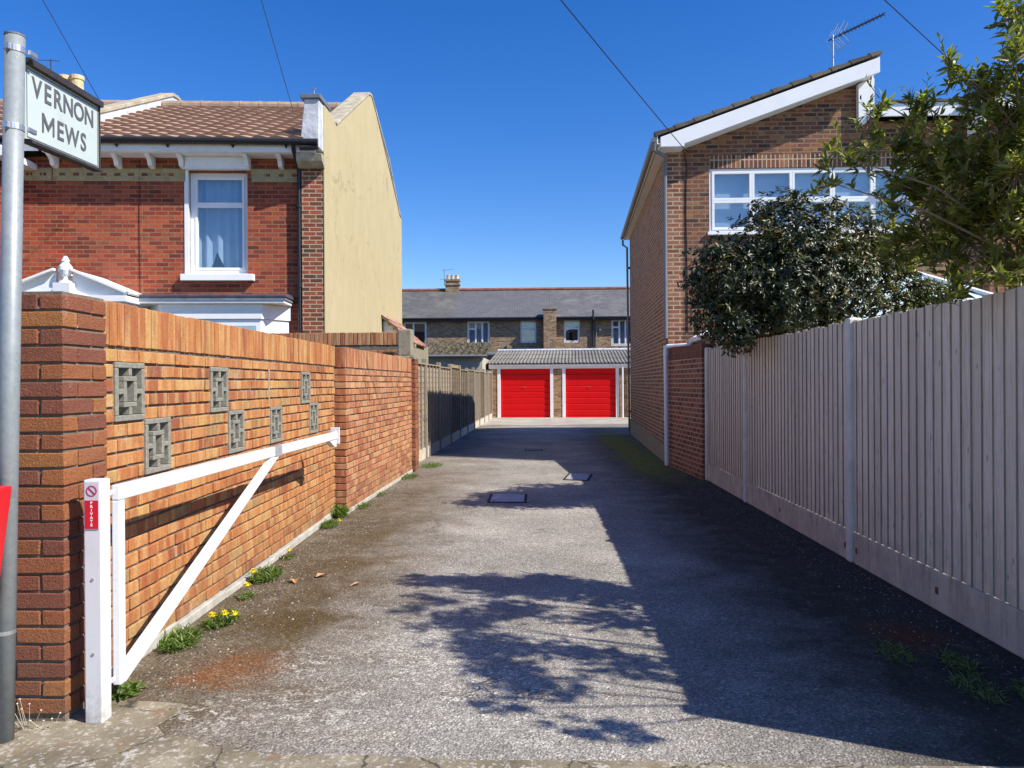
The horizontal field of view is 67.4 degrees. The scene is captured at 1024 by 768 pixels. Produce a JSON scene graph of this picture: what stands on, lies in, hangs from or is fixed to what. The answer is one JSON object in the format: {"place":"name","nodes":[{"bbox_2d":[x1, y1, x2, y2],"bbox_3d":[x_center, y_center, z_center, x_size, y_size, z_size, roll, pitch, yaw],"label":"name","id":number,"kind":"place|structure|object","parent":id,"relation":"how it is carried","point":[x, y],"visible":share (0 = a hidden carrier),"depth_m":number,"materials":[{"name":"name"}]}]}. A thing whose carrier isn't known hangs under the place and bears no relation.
{"place":"outdoors","nodes":[
{"label":"outdoors","id":0,"kind":"place"},
{"bbox_2d":[0,59,224,308],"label":"terraced house","id":1,"kind":"structure","parent":0,"point":[40,272],"depth_m":13.38,"materials":[{"name":"red brick"}]},
{"bbox_2d":[53,256,75,293],"bbox_3d":[-7.221,-1.723,12.424,0.280,0.690,0.240,0,0,2],"label":"urn finial","id":2,"kind":"object","parent":1,"relation":"on","point":[65,284],"visible":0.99,"depth_m":12.35,"materials":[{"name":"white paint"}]},
{"bbox_2d":[42,0,98,98],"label":"overhead wire","id":3,"kind":"object","parent":1,"relation":"attached to","point":[70,49],"visible":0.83,"depth_m":15.58,"materials":[{"name":"black plastic"}]},
{"bbox_2d":[402,288,457,342],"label":"terraced house","id":4,"kind":"structure","parent":0,"point":[426,315],"depth_m":42.64,"materials":[{"name":"brick"}]},
{"bbox_2d":[403,322,426,342],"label":"window","id":5,"kind":"structure","parent":4,"relation":"in","point":[419,328],"depth_m":42.53,"materials":[{"name":"white plastic"}]},
{"bbox_2d":[483,345,506,363],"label":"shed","id":6,"kind":"structure","parent":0,"point":[490,355],"depth_m":38.36,"materials":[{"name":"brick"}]},
{"bbox_2d":[440,269,556,351],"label":"terraced house","id":7,"kind":"structure","parent":0,"point":[515,318],"depth_m":42.33,"materials":[{"name":"brick"}]},
{"bbox_2d":[467,321,489,342],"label":"window","id":8,"kind":"structure","parent":7,"relation":"in","point":[477,331],"depth_m":42.42,"materials":[{"name":"white plastic"}]},
{"bbox_2d":[520,321,535,342],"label":"window","id":9,"kind":"structure","parent":7,"relation":"in","point":[527,328],"depth_m":42.33,"materials":[{"name":"glass"}]},
{"bbox_2d":[0,700,1023,767],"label":"pavement","id":10,"kind":"structure","parent":0,"point":[128,734],"depth_m":2.99,"materials":[{"name":"concrete"}]},
{"bbox_2d":[15,698,60,729],"bbox_3d":[-2.019,1.391,3.227,0.270,0.133,0.062,0,0,2],"label":"dry weed","id":11,"kind":"object","parent":10,"relation":"on","point":[21,709],"visible":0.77,"depth_m":3.23,"materials":[{"name":"beige plant"}]},
{"bbox_2d":[0,31,103,743],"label":"street sign","id":12,"kind":"object","parent":10,"relation":"on","point":[48,110],"visible":1,"depth_m":3.12,"materials":[{"name":"metal"}]},
{"bbox_2d":[0,485,15,573],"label":"sign","id":13,"kind":"object","parent":12,"relation":"attached to","point":[7,493],"visible":1,"depth_m":3.03,"materials":[{"name":"red plastic"}]},
{"bbox_2d":[15,291,106,721],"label":"brick pillar","id":14,"kind":"structure","parent":10,"relation":"on","point":[63,435],"depth_m":3.30,"materials":[{"name":"brown brick"}]},
{"bbox_2d":[84,478,114,722],"bbox_3d":[-1.785,0.933,3.320,0.090,1.045,0.085,0,0,2],"label":"gate post","id":15,"kind":"object","parent":10,"relation":"on","point":[98,492],"visible":1,"depth_m":3.28,"materials":[{"name":"white metal"}]},
{"bbox_2d":[112,427,339,684],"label":"gate","id":16,"kind":"structure","parent":15,"relation":"attached to","point":[124,665],"depth_m":3.78,"materials":[{"name":"white metal"}]},
{"bbox_2d":[0,0,1023,288],"label":"sky","id":17,"kind":"structure","parent":0,"point":[517,149],"materials":[{"name":"blue"}]},
{"bbox_2d":[480,417,630,425],"bbox_3d":[3.670,1.373,28.796,9.600,0.001,6.000,0,0,2],"label":"garage apron","id":18,"kind":"object","parent":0,"point":[554,420],"visible":0.5,"depth_m":28.76,"materials":[{"name":"concrete"}]},
{"bbox_2d":[111,417,1023,765],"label":"lane","id":19,"kind":"structure","parent":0,"point":[623,603],"depth_m":4.29,"materials":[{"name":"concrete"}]},
{"bbox_2d":[111,679,148,700],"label":"weed clump","id":20,"kind":"object","parent":19,"relation":"on","point":[123,690],"visible":0.94,"depth_m":3.56,"materials":[{"name":"green plant"}]},
{"bbox_2d":[157,622,204,653],"bbox_3d":[-1.856,1.411,4.292,0.274,0.095,0.406,0,0,-16],"label":"weed clump","id":21,"kind":"object","parent":19,"relation":"on","point":[188,638],"visible":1,"depth_m":4.27,"materials":[{"name":"green plant"}]},
{"bbox_2d":[103,300,334,677],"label":"garden wall","id":22,"kind":"structure","parent":19,"relation":"on","point":[183,392],"depth_m":4.93,"materials":[{"name":"orange brick"}]},
{"bbox_2d":[200,607,246,629],"bbox_3d":[-1.759,1.401,4.691,0.270,0.106,0.402,0,0,2],"label":"dandelion","id":23,"kind":"object","parent":19,"relation":"on","point":[231,615],"visible":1,"depth_m":4.62,"materials":[{"name":"green plant"}]},
{"bbox_2d":[237,582,258,600],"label":"dandelion","id":24,"kind":"object","parent":19,"relation":"on","point":[246,594],"visible":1,"depth_m":5.21,"materials":[{"name":"green plant"}]},
{"bbox_2d":[248,561,285,583],"bbox_3d":[-1.831,1.394,5.735,0.329,0.124,0.439,0,0,22],"label":"dandelion","id":25,"kind":"object","parent":19,"relation":"on","point":[263,574],"visible":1,"depth_m":5.68,"materials":[{"name":"green plant"}]},
{"bbox_2d":[281,548,297,560],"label":"dandelion","id":26,"kind":"object","parent":19,"relation":"on","point":[288,556],"visible":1,"depth_m":6.36,"materials":[{"name":"green plant"}]},
{"bbox_2d":[319,518,341,528],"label":"dandelion","id":27,"kind":"object","parent":19,"relation":"on","point":[330,522],"visible":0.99,"depth_m":7.73,"materials":[{"name":"green plant"}]},
{"bbox_2d":[330,502,352,516],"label":"weed clump","id":28,"kind":"object","parent":19,"relation":"on","point":[342,510],"visible":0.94,"depth_m":8.32,"materials":[{"name":"green plant"}]},
{"bbox_2d":[355,502,370,508],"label":"weed clump","id":29,"kind":"object","parent":19,"relation":"on","point":[363,504],"visible":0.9,"depth_m":8.91,"materials":[{"name":"green plant"}]},
{"bbox_2d":[333,347,412,514],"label":"garden wall","id":30,"kind":"structure","parent":19,"relation":"on","point":[373,419],"depth_m":9.61,"materials":[{"name":"orange brick"}]},
{"bbox_2d":[397,329,418,471],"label":"brick pier","id":31,"kind":"structure","parent":19,"relation":"on","point":[405,343],"depth_m":12.56,"materials":[{"name":"brown brick"}]},
{"bbox_2d":[402,473,418,478],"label":"weed clump","id":32,"kind":"object","parent":19,"relation":"on","point":[409,475],"visible":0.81,"depth_m":11.76,"materials":[{"name":"green plant"}]},
{"bbox_2d":[420,461,443,467],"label":"weed clump","id":33,"kind":"object","parent":19,"relation":"on","point":[432,464],"visible":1,"depth_m":13.30,"materials":[{"name":"green plant"}]},
{"bbox_2d":[418,358,492,461],"bbox_3d":[-1.309,0.445,22.187,0.101,1.948,18.395,0,0,3],"label":"panel fence","id":34,"kind":"object","parent":19,"relation":"on","point":[455,402],"visible":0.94,"depth_m":18.44,"materials":[{"name":"wood"}]},
{"bbox_2d":[487,494,526,502],"bbox_3d":[-0.051,1.427,9.615,0.480,0.014,0.690,0,0,2],"label":"manhole cover","id":35,"kind":"object","parent":19,"relation":"on","point":[507,498],"visible":1,"depth_m":9.53,"materials":[{"name":"grey metal"}]},
{"bbox_2d":[525,449,542,450],"bbox_3d":[0.469,1.413,16.496,0.380,0.011,0.300,0,0,2],"label":"drain cover","id":36,"kind":"object","parent":19,"relation":"on","point":[533,449],"visible":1,"depth_m":16.42,"materials":[{"name":"grey metal"}]},
{"bbox_2d":[563,473,592,480],"bbox_3d":[1.010,1.417,11.726,0.394,0.014,0.871,0,0,10],"label":"manhole cover","id":37,"kind":"object","parent":19,"relation":"on","point":[577,477],"visible":1,"depth_m":11.64,"materials":[{"name":"grey metal"}]},
{"bbox_2d":[668,343,715,479],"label":"garden wall","id":38,"kind":"structure","parent":19,"relation":"on","point":[686,391],"depth_m":12.12,"materials":[{"name":"brick"}]},
{"bbox_2d":[705,286,1023,658],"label":"board fence","id":39,"kind":"object","parent":19,"relation":"on","point":[888,448],"visible":0.94,"depth_m":5.30,"materials":[{"name":"grey wood"}]},
{"bbox_2d":[870,639,919,667],"bbox_3d":[2.006,1.395,4.006,0.229,0.074,0.334,0,0,2],"label":"weed clump","id":40,"kind":"object","parent":19,"relation":"on","point":[908,655],"visible":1,"depth_m":4.01,"materials":[{"name":"green plant"}]},
{"bbox_2d":[934,645,987,676],"bbox_3d":[2.262,1.395,3.873,0.230,0.073,0.351,0,0,2],"label":"weed clump","id":41,"kind":"object","parent":19,"relation":"on","point":[945,654],"visible":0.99,"depth_m":3.88,"materials":[{"name":"green plant"}]},
{"bbox_2d":[943,670,1013,705],"bbox_3d":[2.151,1.393,3.564,0.254,0.075,0.404,0,0,2],"label":"weed clump","id":42,"kind":"object","parent":19,"relation":"on","point":[953,678],"visible":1,"depth_m":3.56,"materials":[{"name":"green plant"}]},
{"bbox_2d":[1007,678,1023,699],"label":"weed clump","id":43,"kind":"object","parent":19,"relation":"on","point":[1017,688],"visible":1,"depth_m":3.53,"materials":[{"name":"green plant"}]},
{"bbox_2d":[549,286,629,348],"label":"terraced house","id":44,"kind":"structure","parent":0,"point":[591,317],"depth_m":42.18,"materials":[{"name":"brick"}]},
{"bbox_2d":[564,320,579,342],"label":"window","id":45,"kind":"structure","parent":44,"relation":"in","point":[571,327],"depth_m":42.25,"materials":[{"name":"white plastic"}]},
{"bbox_2d":[611,320,629,345],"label":"window","id":46,"kind":"structure","parent":44,"relation":"in","point":[618,327],"depth_m":42.16,"materials":[{"name":"white plastic"}]},
{"bbox_2d":[884,0,946,56],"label":"overhead wire","id":47,"kind":"object","parent":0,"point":[913,27],"visible":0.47,"depth_m":10.09,"materials":[{"name":"black plastic"}]},
{"bbox_2d":[949,89,1023,292],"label":"house","id":48,"kind":"structure","parent":0,"point":[988,286],"depth_m":12.93,"materials":[{"name":"brick"}]},
{"label":"ground","id":49,"kind":"structure","parent":0,"visible":0},
{"bbox_2d":[42,88,427,363],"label":"terraced house","id":50,"kind":"structure","parent":49,"relation":"on","point":[288,214],"depth_m":13.55,"materials":[{"name":"red brick"}]},
{"bbox_2d":[191,173,247,273],"bbox_3d":[-5.182,-2.842,13.716,1.020,1.800,0.202,0,0,-3],"label":"window","id":51,"kind":"structure","parent":50,"relation":"in","point":[219,203],"depth_m":13.76,"materials":[{"name":"white plastic"}]},
{"bbox_2d":[204,319,288,332],"bbox_3d":[-5.107,-0.270,13.298,2.360,1.655,0.470,0,0,-3],"label":"bay window","id":52,"kind":"structure","parent":50,"relation":"in","point":[267,326],"depth_m":13.10,"materials":[{"name":"white plastic"}]},
{"bbox_2d":[261,0,292,109],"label":"overhead wire","id":53,"kind":"object","parent":50,"relation":"attached to","point":[276,53],"visible":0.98,"depth_m":14.48,"materials":[{"name":"black plastic"}]},
{"bbox_2d":[270,332,397,355],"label":"garden wall","id":54,"kind":"structure","parent":49,"relation":"on","point":[382,342],"depth_m":13.00,"materials":[{"name":"orange brick"}]},
{"bbox_2d":[423,342,493,371],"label":"outbuilding","id":55,"kind":"structure","parent":49,"relation":"on","point":[469,356],"depth_m":30.64,"materials":[{"name":"tile"}]},
{"bbox_2d":[488,348,630,417],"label":"garage block","id":56,"kind":"structure","parent":49,"relation":"on","point":[584,382],"depth_m":31.77,"materials":[{"name":"brick"}]},
{"bbox_2d":[501,369,549,416],"bbox_3d":[0.558,0.372,31.881,2.060,1.997,0.080,0,0,5],"label":"garage door","id":57,"kind":"structure","parent":56,"relation":"in","point":[524,392],"depth_m":31.85,"materials":[{"name":"red paint"}]},
{"bbox_2d":[565,368,615,416],"bbox_3d":[3.238,0.356,31.645,2.060,1.997,0.118,0,0,5],"label":"garage door","id":58,"kind":"structure","parent":56,"relation":"in","point":[584,398],"depth_m":31.63,"materials":[{"name":"red paint"}]},
{"bbox_2d":[620,50,980,462],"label":"house","id":59,"kind":"structure","parent":49,"relation":"on","point":[736,158],"depth_m":13.30,"materials":[{"name":"brick"}]},
{"bbox_2d":[560,0,687,152],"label":"overhead wire","id":60,"kind":"object","parent":59,"relation":"attached to","point":[618,70],"visible":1,"depth_m":10.05,"materials":[{"name":"black plastic"}]},
{"bbox_2d":[709,167,915,231],"bbox_3d":[5.183,-3.185,13.318,3.530,1.100,0.142,0,0,2],"label":"window","id":61,"kind":"structure","parent":59,"relation":"in","point":[731,191],"depth_m":13.35,"materials":[{"name":"white plastic"}]},
{"bbox_2d":[826,12,885,66],"bbox_3d":[6.142,-5.966,13.691,1.008,1.309,0.250,0,0,2],"label":"tv aerial","id":62,"kind":"object","parent":59,"relation":"attached to","point":[855,28],"visible":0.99,"depth_m":13.69,"materials":[{"name":"metal"}]},
{"bbox_2d":[677,186,966,357],"bbox_3d":[3.273,-0.386,8.843,3.466,3.622,2.112,0,0,-22],"label":"shrub","id":63,"kind":"object","parent":49,"relation":"on","point":[777,295],"visible":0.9,"depth_m":8.19,"materials":[{"name":"green plant"}]},
{"bbox_2d":[663,269,992,464],"bbox_3d":[5.171,-0.257,11.754,5.245,3.310,2.940,0,0,2],"label":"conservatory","id":64,"kind":"object","parent":49,"relation":"on","point":[980,293],"visible":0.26,"depth_m":12.94,"materials":[{"name":"plastic"}]},
{"bbox_2d":[806,0,1023,309],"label":"tree","id":65,"kind":"object","parent":49,"relation":"on","point":[1000,217],"visible":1,"depth_m":4.29,"materials":[{"name":"green plant"}]}
]}

